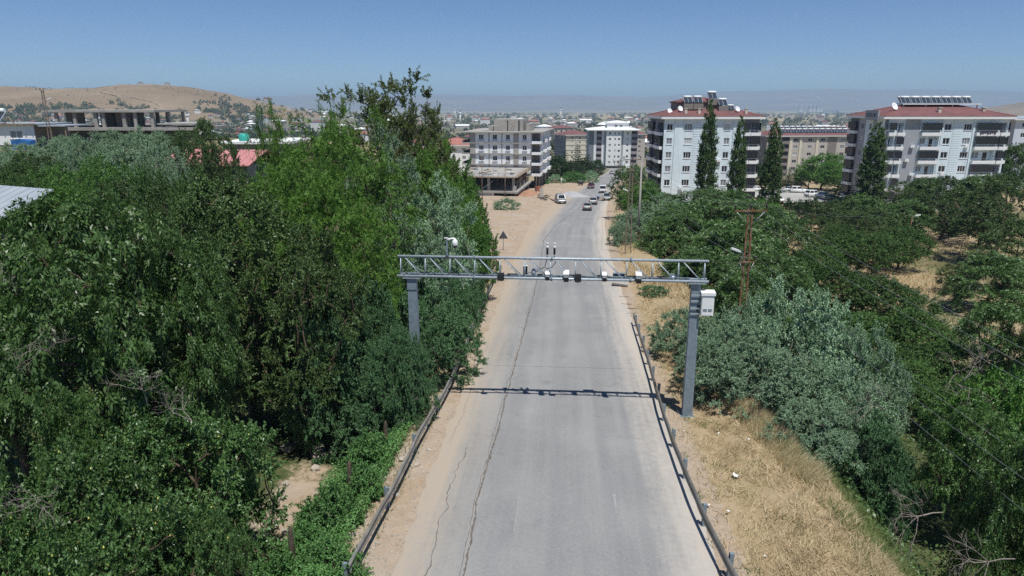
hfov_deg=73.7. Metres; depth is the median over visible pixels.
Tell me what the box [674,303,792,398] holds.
silver shrub
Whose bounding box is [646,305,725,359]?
silver shrub
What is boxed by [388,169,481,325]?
silver tree
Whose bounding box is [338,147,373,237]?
back tree
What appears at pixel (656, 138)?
window
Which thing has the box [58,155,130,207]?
slope tree
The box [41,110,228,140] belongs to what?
concrete shell
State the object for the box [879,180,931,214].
screen tree
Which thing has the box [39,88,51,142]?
power pole
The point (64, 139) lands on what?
slope bush
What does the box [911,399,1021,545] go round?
field edge tree
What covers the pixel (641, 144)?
apartment block
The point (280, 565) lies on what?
weed bush
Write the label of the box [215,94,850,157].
town trees
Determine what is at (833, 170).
light tree
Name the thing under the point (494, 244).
roadside tree
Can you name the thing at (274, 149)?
thin locust tree
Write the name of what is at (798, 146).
apartment block
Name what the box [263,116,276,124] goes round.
town house
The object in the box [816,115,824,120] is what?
town house
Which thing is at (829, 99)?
mountains
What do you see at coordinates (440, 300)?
hedge shrub
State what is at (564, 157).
site conifer
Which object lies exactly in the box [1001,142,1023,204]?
screen tree
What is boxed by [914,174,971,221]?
screen tree
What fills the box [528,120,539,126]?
town house
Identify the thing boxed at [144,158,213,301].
slope tree
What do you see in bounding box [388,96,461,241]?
airy tree
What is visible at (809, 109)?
cooling tower
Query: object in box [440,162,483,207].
roadside tree
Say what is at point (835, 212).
screen tree
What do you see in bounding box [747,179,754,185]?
window
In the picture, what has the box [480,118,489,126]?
town house
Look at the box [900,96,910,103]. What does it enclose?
solar heater
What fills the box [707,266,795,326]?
dark walnut tree
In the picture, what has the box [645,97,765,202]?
apartment block
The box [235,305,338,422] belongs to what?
elm tree
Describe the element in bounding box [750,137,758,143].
window
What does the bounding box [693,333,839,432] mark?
silver shrub
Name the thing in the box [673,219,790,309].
dark walnut tree
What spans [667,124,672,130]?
window
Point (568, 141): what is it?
apartment block
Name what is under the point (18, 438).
walnut tree
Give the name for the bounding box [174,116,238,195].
slope tree
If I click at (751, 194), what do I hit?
window
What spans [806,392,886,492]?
edge shrub
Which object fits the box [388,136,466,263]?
roadside tree
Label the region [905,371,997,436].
orchard tree
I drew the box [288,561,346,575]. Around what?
weed bush
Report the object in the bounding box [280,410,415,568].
ground weeds
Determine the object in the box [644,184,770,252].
dark walnut tree
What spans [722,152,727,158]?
window
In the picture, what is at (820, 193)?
car
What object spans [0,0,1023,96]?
sky
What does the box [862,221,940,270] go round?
orchard tree
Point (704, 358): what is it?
silver shrub
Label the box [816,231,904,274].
orchard tree
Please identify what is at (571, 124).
town house
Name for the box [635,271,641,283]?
traffic camera
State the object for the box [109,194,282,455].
elm tree
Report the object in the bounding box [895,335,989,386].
orchard tree
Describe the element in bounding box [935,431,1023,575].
field edge tree
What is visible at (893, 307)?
power line
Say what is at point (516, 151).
unfinished building
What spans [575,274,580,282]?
infrared flash
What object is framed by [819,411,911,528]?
edge shrub
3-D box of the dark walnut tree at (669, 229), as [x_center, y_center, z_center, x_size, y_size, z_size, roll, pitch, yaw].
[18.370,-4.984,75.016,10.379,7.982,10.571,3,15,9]
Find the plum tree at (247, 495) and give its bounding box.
[188,416,283,575]
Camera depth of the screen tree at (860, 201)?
117.09 m
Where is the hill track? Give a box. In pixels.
[100,84,162,108]
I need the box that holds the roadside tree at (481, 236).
[451,212,493,290]
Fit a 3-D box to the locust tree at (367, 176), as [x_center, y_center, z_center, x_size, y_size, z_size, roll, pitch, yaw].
[-9.680,-1.975,37.487,9.096,15.811,10.825,12,19,37]
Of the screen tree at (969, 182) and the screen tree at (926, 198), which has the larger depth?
the screen tree at (969, 182)
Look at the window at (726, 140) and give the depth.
143.00 m
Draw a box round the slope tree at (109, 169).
[78,148,148,205]
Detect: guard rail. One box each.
[342,272,496,575]
[633,313,737,575]
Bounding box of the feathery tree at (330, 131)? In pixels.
[313,97,358,255]
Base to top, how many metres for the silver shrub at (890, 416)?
6.843 m
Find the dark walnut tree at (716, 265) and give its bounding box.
[655,246,745,307]
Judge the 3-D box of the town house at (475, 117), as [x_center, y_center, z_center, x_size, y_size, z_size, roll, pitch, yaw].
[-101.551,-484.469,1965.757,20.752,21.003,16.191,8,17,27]
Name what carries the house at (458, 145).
on the ground at (298, 474)
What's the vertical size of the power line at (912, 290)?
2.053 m
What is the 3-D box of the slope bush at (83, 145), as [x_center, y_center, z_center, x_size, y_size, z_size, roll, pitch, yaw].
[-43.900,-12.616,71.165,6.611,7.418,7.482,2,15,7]
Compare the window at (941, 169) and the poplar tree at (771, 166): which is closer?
the poplar tree at (771, 166)
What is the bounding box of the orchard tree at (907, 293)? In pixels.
[839,270,947,324]
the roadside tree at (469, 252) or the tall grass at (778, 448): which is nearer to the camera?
the tall grass at (778, 448)
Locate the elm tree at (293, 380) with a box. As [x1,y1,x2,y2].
[235,218,371,454]
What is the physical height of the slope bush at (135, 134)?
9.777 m
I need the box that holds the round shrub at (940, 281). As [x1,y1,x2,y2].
[933,263,967,289]
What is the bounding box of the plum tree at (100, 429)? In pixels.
[26,403,197,575]
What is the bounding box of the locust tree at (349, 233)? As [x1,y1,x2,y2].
[311,202,411,338]
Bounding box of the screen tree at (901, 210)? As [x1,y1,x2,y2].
[872,197,947,234]
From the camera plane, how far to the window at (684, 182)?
145.25 m
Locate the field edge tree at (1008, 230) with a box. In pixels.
[964,218,1023,270]
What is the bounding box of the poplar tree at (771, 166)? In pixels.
[756,117,784,217]
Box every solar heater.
[0,108,5,120]
[683,96,692,103]
[693,96,702,103]
[707,91,716,98]
[718,98,727,104]
[727,104,734,109]
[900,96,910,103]
[910,96,920,103]
[920,96,930,103]
[931,96,941,103]
[941,96,951,103]
[951,96,961,103]
[961,96,972,103]
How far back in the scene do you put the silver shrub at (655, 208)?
101.29 m
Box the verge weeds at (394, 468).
[333,310,484,575]
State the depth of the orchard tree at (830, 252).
72.56 m
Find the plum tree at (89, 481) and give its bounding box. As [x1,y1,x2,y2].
[0,433,188,575]
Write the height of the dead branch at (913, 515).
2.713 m
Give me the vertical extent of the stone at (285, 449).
0.472 m
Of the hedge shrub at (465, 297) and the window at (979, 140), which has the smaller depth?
the hedge shrub at (465, 297)
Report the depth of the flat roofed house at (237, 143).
96.25 m
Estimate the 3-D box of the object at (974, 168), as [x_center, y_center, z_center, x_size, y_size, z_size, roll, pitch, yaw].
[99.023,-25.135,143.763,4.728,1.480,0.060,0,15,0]
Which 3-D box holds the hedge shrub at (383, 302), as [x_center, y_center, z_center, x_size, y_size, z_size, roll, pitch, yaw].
[-6.981,3.496,32.957,4.853,8.513,5.676,-4,15,-14]
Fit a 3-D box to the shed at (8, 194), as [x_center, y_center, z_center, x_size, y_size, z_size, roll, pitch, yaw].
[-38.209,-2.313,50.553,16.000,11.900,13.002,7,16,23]
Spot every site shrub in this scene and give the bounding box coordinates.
[546,174,566,182]
[558,170,587,182]
[582,170,600,182]
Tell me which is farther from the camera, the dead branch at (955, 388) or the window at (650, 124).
the window at (650, 124)
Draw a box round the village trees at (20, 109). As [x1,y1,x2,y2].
[0,98,267,137]
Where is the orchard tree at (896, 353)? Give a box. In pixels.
[857,331,911,383]
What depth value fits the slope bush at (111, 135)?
89.21 m
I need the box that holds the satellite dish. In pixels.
[892,103,897,109]
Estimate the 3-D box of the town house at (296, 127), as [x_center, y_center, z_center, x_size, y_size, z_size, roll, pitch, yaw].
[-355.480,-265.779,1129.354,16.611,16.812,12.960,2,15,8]
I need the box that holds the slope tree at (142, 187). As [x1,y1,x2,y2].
[131,153,192,232]
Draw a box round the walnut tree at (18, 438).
[0,197,113,505]
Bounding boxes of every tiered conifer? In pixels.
[821,191,828,204]
[824,181,847,223]
[833,185,853,224]
[903,198,934,236]
[933,202,971,236]
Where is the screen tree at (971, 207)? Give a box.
[945,196,1015,244]
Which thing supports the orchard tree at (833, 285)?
on the ground at (298, 474)
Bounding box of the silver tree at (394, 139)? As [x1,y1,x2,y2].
[343,119,427,325]
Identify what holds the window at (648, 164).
in the apartment block at (673, 137)
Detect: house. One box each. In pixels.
[0,122,92,147]
[221,139,306,182]
[263,97,272,104]
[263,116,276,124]
[269,120,286,129]
[291,122,302,130]
[310,120,324,130]
[348,131,371,140]
[437,138,469,167]
[454,124,469,128]
[472,116,480,120]
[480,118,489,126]
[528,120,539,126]
[536,124,551,127]
[548,125,572,143]
[566,122,576,127]
[766,122,778,130]
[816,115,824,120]
[819,120,828,124]
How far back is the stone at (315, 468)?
29.08 m
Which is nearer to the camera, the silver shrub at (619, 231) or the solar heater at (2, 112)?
the silver shrub at (619, 231)
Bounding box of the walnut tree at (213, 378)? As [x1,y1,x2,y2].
[83,222,245,487]
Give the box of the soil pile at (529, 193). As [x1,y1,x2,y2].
[517,189,539,196]
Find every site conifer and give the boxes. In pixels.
[546,142,558,177]
[548,154,568,180]
[559,150,571,175]
[560,159,580,176]
[572,144,583,172]
[574,157,594,177]
[584,154,597,178]
[591,159,605,175]
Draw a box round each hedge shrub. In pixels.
[274,384,344,450]
[278,312,377,465]
[317,274,408,435]
[319,355,402,457]
[345,334,438,432]
[346,307,406,434]
[362,325,431,435]
[376,321,441,434]
[395,265,472,374]
[408,301,489,390]
[436,278,485,347]
[450,259,488,318]
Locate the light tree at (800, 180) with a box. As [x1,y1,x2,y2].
[791,166,819,188]
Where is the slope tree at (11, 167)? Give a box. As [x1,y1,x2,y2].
[0,155,51,188]
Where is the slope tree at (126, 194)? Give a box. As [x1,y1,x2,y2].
[89,175,179,291]
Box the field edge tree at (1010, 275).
[936,249,1023,312]
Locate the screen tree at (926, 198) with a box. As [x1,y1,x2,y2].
[907,194,983,239]
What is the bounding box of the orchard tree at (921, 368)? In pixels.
[856,357,946,407]
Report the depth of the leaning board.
151.58 m
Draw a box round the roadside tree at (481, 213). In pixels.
[452,181,489,231]
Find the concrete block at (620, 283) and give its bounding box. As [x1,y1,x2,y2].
[612,281,627,286]
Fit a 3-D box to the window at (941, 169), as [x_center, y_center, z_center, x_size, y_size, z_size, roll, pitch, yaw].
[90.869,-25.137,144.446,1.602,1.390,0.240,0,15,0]
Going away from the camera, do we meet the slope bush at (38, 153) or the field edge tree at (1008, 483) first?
the field edge tree at (1008, 483)
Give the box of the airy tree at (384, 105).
[316,65,462,240]
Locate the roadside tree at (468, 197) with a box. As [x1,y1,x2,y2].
[429,175,485,259]
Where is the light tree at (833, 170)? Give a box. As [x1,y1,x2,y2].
[811,159,843,191]
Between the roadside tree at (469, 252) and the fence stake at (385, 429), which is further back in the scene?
the roadside tree at (469, 252)
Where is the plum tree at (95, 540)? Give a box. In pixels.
[10,486,233,575]
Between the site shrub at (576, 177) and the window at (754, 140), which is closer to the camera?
the window at (754, 140)
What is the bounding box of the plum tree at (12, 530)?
[0,482,77,575]
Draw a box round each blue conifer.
[755,162,773,186]
[782,167,795,186]
[790,171,802,186]
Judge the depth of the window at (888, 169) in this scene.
143.77 m
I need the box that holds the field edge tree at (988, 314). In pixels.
[952,289,1023,398]
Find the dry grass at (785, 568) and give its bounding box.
[627,299,902,575]
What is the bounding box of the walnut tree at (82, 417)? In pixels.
[22,379,144,575]
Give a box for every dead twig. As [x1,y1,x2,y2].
[0,482,69,529]
[5,326,72,373]
[102,369,162,404]
[153,387,197,420]
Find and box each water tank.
[11,139,36,149]
[238,133,248,140]
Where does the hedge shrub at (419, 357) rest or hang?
on the ground at (298, 474)
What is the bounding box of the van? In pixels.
[599,185,607,192]
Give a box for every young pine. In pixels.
[781,198,799,214]
[793,199,809,221]
[801,195,820,226]
[816,201,832,226]
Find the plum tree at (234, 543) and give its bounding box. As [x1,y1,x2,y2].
[179,499,264,575]
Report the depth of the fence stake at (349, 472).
22.47 m
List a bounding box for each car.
[583,202,592,210]
[587,182,594,188]
[589,197,597,204]
[602,192,610,199]
[780,186,790,191]
[789,186,806,192]
[804,190,817,196]
[815,191,829,196]
[821,194,840,199]
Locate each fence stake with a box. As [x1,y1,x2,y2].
[288,526,295,561]
[347,461,352,500]
[383,420,387,450]
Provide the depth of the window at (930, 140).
143.98 m
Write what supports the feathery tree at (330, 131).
on the ground at (298, 474)
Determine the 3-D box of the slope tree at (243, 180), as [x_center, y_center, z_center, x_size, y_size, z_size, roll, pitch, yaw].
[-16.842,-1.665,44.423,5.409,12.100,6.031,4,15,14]
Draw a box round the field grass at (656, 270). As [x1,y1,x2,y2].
[610,218,1018,342]
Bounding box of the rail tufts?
[661,400,722,546]
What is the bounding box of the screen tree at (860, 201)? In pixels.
[831,193,887,230]
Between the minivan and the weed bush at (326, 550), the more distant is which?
the minivan
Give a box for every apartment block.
[553,130,586,163]
[584,120,640,167]
[636,131,646,163]
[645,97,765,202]
[756,127,848,174]
[839,104,1016,211]
[1005,116,1023,188]
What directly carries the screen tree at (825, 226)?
on the ground at (298, 474)
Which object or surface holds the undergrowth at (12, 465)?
on the ground at (298, 474)
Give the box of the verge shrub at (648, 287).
[638,284,668,297]
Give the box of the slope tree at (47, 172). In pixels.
[20,157,85,204]
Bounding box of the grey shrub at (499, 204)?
[492,197,520,209]
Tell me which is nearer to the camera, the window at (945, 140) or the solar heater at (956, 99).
the window at (945, 140)
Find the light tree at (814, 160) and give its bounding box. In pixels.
[794,151,845,189]
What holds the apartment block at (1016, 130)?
on the ground at (298, 474)
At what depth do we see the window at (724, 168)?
144.51 m
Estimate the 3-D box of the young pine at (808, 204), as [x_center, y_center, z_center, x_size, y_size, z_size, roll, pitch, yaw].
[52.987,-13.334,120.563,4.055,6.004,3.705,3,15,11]
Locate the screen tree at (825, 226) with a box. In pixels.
[802,216,841,242]
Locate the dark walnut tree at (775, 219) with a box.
[722,204,817,257]
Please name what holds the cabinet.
attached to the gantry
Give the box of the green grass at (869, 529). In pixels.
[718,383,925,575]
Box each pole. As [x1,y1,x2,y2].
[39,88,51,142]
[479,154,484,197]
[613,159,624,211]
[623,156,640,253]
[637,163,642,240]
[731,204,767,336]
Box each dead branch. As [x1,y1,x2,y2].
[845,380,894,420]
[886,488,942,567]
[936,338,1001,405]
[945,531,1014,575]
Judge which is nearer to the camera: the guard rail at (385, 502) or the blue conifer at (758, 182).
the guard rail at (385, 502)
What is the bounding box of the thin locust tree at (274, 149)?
[241,97,295,260]
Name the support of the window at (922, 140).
in the apartment block at (958, 141)
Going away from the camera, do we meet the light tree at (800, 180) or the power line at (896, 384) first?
the power line at (896, 384)
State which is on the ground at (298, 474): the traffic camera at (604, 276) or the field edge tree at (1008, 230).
the field edge tree at (1008, 230)
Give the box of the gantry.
[397,255,708,417]
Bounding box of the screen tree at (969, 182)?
[940,173,1007,217]
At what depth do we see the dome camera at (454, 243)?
28.47 m
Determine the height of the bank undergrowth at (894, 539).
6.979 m
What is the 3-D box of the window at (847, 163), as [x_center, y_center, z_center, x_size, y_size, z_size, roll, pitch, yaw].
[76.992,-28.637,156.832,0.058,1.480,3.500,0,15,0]
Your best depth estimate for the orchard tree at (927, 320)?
48.00 m
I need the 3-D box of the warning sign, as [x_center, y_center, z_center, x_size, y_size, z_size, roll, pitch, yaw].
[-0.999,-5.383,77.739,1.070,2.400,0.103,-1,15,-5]
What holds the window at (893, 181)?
in the apartment block at (958, 141)
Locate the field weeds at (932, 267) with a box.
[703,229,1019,288]
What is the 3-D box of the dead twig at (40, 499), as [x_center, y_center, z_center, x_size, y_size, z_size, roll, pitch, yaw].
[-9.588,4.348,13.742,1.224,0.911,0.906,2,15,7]
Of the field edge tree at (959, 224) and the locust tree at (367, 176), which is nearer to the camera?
the locust tree at (367, 176)
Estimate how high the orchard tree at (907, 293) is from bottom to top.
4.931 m
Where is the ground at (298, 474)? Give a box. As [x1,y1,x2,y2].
[0,84,1023,575]
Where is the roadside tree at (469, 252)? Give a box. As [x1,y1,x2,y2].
[454,226,481,289]
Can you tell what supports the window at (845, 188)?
in the apartment block at (958, 141)
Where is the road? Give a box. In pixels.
[392,168,717,575]
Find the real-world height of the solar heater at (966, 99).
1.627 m
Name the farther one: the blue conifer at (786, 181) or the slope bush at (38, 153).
the blue conifer at (786, 181)
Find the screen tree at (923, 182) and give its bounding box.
[887,176,946,215]
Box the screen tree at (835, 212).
[805,199,868,229]
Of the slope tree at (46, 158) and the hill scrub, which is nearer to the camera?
the slope tree at (46, 158)
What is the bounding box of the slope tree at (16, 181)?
[0,166,51,217]
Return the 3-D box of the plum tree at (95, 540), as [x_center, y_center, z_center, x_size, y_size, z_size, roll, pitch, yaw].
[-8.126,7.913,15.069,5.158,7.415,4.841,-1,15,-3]
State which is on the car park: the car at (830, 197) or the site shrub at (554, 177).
the car at (830, 197)
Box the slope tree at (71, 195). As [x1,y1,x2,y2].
[35,172,132,276]
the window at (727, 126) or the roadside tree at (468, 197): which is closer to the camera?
the roadside tree at (468, 197)
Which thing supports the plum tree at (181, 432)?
on the ground at (298, 474)
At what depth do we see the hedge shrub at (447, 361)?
33.08 m
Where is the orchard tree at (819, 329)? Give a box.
[788,313,858,344]
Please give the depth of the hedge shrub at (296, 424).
29.38 m
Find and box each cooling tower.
[797,106,802,112]
[807,106,812,112]
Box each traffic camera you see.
[545,271,550,280]
[563,270,570,281]
[602,272,607,281]
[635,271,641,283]
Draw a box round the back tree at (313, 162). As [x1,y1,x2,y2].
[270,137,333,230]
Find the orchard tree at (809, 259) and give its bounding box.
[781,244,824,300]
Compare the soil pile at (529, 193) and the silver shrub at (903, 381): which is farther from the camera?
the soil pile at (529, 193)
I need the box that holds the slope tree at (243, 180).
[205,169,283,344]
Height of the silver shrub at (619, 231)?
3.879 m
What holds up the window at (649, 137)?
in the apartment block at (673, 137)
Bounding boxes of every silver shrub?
[605,220,638,246]
[610,204,659,241]
[635,192,685,237]
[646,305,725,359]
[668,327,759,406]
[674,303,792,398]
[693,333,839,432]
[720,287,794,406]
[737,269,876,426]
[757,350,904,493]
[759,394,869,476]
[807,315,914,439]
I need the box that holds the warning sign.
[499,231,507,249]
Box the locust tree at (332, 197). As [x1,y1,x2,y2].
[257,156,396,336]
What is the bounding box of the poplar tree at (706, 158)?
[693,98,719,210]
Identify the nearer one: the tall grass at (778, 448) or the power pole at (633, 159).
the tall grass at (778, 448)
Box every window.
[10,131,23,138]
[478,134,483,139]
[522,156,526,161]
[646,160,650,167]
[647,134,651,141]
[648,121,652,128]
[652,162,658,170]
[653,149,658,157]
[654,136,659,143]
[664,166,670,172]
[664,180,669,185]
[665,152,670,158]
[666,138,671,144]
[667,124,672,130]
[681,180,688,185]
[682,152,690,158]
[682,166,689,172]
[683,138,691,144]
[684,124,692,130]
[720,180,725,185]
[721,166,726,172]
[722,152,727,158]
[723,138,729,144]
[724,124,730,130]
[746,123,750,129]
[746,193,753,199]
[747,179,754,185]
[749,151,757,157]
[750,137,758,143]
[840,185,847,191]
[842,172,849,179]
[843,160,850,166]
[845,147,852,153]
[846,134,854,140]
[848,121,855,127]
[885,165,891,171]
[886,151,893,157]
[888,193,895,199]
[890,123,897,129]
[890,179,897,185]
[894,151,902,157]
[896,137,904,143]
[915,166,920,171]
[919,138,925,143]
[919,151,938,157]
[923,123,942,129]
[923,166,928,174]
[927,138,932,146]
[937,166,944,172]
[939,152,946,158]
[942,138,949,144]
[944,124,951,130]
[956,166,964,172]
[959,152,967,158]
[961,138,969,144]
[963,124,971,130]
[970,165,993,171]
[971,152,978,157]
[975,137,998,143]
[978,123,1001,129]
[981,152,986,160]
[997,151,1004,157]
[999,137,1007,143]
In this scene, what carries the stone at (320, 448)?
on the ground at (298, 474)
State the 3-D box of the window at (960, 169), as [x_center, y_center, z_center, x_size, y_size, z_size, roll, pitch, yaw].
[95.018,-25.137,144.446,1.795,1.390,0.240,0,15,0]
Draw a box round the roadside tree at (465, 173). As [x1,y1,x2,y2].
[420,130,474,253]
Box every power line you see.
[641,157,764,204]
[737,205,1021,380]
[741,257,1023,478]
[752,279,1023,510]
[753,205,1023,364]
[759,259,1017,452]
[772,207,1023,348]
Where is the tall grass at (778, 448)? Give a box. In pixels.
[714,386,910,575]
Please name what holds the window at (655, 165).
in the apartment block at (673, 137)
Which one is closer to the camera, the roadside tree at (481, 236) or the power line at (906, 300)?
the power line at (906, 300)
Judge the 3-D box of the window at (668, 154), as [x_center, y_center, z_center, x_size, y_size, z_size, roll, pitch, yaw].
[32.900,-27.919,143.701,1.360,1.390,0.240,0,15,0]
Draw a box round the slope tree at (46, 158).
[0,151,59,184]
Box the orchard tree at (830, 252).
[788,242,848,285]
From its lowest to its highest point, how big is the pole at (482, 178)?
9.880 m
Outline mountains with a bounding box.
[239,88,1023,110]
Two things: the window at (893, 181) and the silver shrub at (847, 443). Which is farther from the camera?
the window at (893, 181)
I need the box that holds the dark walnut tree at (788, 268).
[733,251,820,312]
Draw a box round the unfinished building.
[456,118,553,195]
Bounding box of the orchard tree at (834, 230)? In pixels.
[815,221,868,256]
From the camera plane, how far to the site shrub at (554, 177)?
202.34 m
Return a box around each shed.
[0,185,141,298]
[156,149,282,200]
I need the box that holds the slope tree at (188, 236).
[184,167,243,292]
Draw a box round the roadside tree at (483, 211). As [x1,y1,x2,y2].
[463,189,489,251]
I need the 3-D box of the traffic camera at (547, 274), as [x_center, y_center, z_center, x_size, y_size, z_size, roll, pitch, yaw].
[1.534,-0.513,28.420,0.307,0.341,0.353,1,15,4]
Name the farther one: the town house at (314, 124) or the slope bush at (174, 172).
the town house at (314, 124)
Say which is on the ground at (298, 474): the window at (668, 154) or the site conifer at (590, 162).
the site conifer at (590, 162)
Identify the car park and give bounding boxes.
[755,189,840,202]
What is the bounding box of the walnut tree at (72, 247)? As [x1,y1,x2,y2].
[0,185,239,482]
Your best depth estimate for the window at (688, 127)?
142.27 m
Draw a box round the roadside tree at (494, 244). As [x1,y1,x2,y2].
[469,222,502,288]
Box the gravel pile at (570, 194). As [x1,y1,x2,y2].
[562,191,589,197]
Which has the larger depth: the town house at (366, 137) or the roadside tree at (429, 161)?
the town house at (366, 137)
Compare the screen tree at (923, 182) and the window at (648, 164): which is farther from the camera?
the window at (648, 164)
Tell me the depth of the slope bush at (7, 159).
64.80 m
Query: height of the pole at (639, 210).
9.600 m
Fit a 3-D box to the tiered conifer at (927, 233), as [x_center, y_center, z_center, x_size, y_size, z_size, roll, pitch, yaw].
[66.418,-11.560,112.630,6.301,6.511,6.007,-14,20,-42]
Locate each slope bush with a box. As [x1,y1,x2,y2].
[0,141,35,160]
[0,150,27,180]
[14,148,63,169]
[28,136,87,164]
[40,142,102,184]
[42,133,81,154]
[63,130,120,181]
[87,128,144,151]
[89,136,133,185]
[104,125,186,189]
[127,140,170,209]
[129,129,182,154]
[153,148,196,208]
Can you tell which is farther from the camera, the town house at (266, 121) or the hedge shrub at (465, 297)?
the town house at (266, 121)
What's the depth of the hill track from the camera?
1445.17 m
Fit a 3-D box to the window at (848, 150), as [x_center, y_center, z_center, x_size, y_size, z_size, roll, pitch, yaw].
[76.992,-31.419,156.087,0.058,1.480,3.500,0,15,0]
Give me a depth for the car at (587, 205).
127.86 m
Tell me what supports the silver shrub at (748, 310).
on the ground at (298, 474)
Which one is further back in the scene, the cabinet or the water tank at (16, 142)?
the water tank at (16, 142)
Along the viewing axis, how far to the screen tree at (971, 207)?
100.72 m
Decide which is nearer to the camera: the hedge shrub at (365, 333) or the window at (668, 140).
the hedge shrub at (365, 333)
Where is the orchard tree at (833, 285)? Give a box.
[790,254,894,314]
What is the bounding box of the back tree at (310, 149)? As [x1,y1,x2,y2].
[295,138,341,225]
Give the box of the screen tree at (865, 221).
[842,205,903,235]
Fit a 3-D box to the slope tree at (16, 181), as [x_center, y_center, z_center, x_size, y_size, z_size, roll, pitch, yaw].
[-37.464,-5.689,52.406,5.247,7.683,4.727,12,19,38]
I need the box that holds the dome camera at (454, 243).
[444,237,457,258]
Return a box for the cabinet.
[697,289,715,315]
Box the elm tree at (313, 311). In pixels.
[265,247,364,431]
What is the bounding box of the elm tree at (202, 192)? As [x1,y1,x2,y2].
[115,173,319,424]
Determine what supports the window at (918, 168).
in the apartment block at (958, 141)
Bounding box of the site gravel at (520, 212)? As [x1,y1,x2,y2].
[481,186,567,253]
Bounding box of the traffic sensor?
[527,268,537,274]
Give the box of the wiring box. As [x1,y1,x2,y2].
[613,273,624,275]
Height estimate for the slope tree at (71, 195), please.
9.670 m
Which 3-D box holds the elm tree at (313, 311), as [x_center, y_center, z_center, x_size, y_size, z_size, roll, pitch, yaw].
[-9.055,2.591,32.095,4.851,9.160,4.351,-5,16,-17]
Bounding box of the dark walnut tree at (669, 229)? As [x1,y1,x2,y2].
[631,204,709,262]
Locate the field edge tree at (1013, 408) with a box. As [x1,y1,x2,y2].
[931,362,1023,491]
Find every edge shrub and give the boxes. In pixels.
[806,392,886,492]
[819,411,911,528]
[843,425,922,543]
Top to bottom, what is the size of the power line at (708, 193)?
1.017 m
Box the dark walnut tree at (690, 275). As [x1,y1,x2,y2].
[662,268,698,277]
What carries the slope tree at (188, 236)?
on the ground at (298, 474)
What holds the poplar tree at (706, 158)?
on the ground at (298, 474)
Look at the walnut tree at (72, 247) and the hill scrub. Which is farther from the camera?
the hill scrub
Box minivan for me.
[554,193,566,203]
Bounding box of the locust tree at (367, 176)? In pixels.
[239,104,432,329]
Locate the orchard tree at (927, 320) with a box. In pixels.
[870,300,973,361]
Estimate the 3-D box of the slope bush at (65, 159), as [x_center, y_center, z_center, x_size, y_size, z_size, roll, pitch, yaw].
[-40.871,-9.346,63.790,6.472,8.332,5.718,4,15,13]
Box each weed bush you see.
[252,550,309,575]
[265,518,350,564]
[285,531,373,575]
[287,478,367,539]
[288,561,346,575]
[334,459,384,514]
[338,427,399,484]
[362,432,400,463]
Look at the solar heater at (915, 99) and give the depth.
147.52 m
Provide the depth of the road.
26.12 m
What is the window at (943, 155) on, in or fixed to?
in the apartment block at (958, 141)
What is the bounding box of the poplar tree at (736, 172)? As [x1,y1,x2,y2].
[724,115,747,215]
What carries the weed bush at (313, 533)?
on the ground at (298, 474)
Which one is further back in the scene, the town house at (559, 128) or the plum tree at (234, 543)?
the town house at (559, 128)
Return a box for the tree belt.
[335,111,851,115]
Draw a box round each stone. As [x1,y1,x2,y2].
[279,442,294,452]
[281,528,287,534]
[310,449,326,459]
[310,464,319,471]
[313,443,325,449]
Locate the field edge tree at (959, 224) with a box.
[932,172,1023,250]
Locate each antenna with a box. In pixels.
[536,243,548,270]
[546,243,555,268]
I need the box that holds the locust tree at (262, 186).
[221,154,332,345]
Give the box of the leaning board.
[538,188,543,197]
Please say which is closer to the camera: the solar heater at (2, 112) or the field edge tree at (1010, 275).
the field edge tree at (1010, 275)
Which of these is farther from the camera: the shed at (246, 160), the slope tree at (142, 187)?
the shed at (246, 160)
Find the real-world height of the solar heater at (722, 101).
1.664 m
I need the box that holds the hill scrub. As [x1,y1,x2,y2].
[1,84,253,113]
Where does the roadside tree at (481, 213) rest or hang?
on the ground at (298, 474)
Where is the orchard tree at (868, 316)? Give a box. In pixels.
[813,308,918,350]
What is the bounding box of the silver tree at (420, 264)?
[352,213,458,354]
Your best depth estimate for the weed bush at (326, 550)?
18.39 m
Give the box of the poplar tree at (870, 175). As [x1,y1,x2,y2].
[851,121,889,223]
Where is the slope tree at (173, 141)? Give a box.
[146,136,203,178]
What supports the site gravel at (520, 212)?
on the ground at (298, 474)
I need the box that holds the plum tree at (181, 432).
[87,394,302,575]
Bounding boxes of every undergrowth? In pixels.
[0,289,425,575]
[700,294,1023,575]
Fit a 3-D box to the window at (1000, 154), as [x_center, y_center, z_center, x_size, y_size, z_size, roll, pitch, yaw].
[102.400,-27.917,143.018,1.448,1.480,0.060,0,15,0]
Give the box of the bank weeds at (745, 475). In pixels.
[642,313,872,575]
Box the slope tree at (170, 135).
[162,129,208,148]
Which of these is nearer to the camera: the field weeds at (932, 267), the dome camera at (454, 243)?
the dome camera at (454, 243)
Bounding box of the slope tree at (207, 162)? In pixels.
[192,141,247,206]
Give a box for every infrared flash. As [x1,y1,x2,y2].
[497,272,503,280]
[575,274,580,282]
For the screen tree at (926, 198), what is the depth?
108.38 m
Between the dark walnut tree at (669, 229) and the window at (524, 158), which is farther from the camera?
the window at (524, 158)

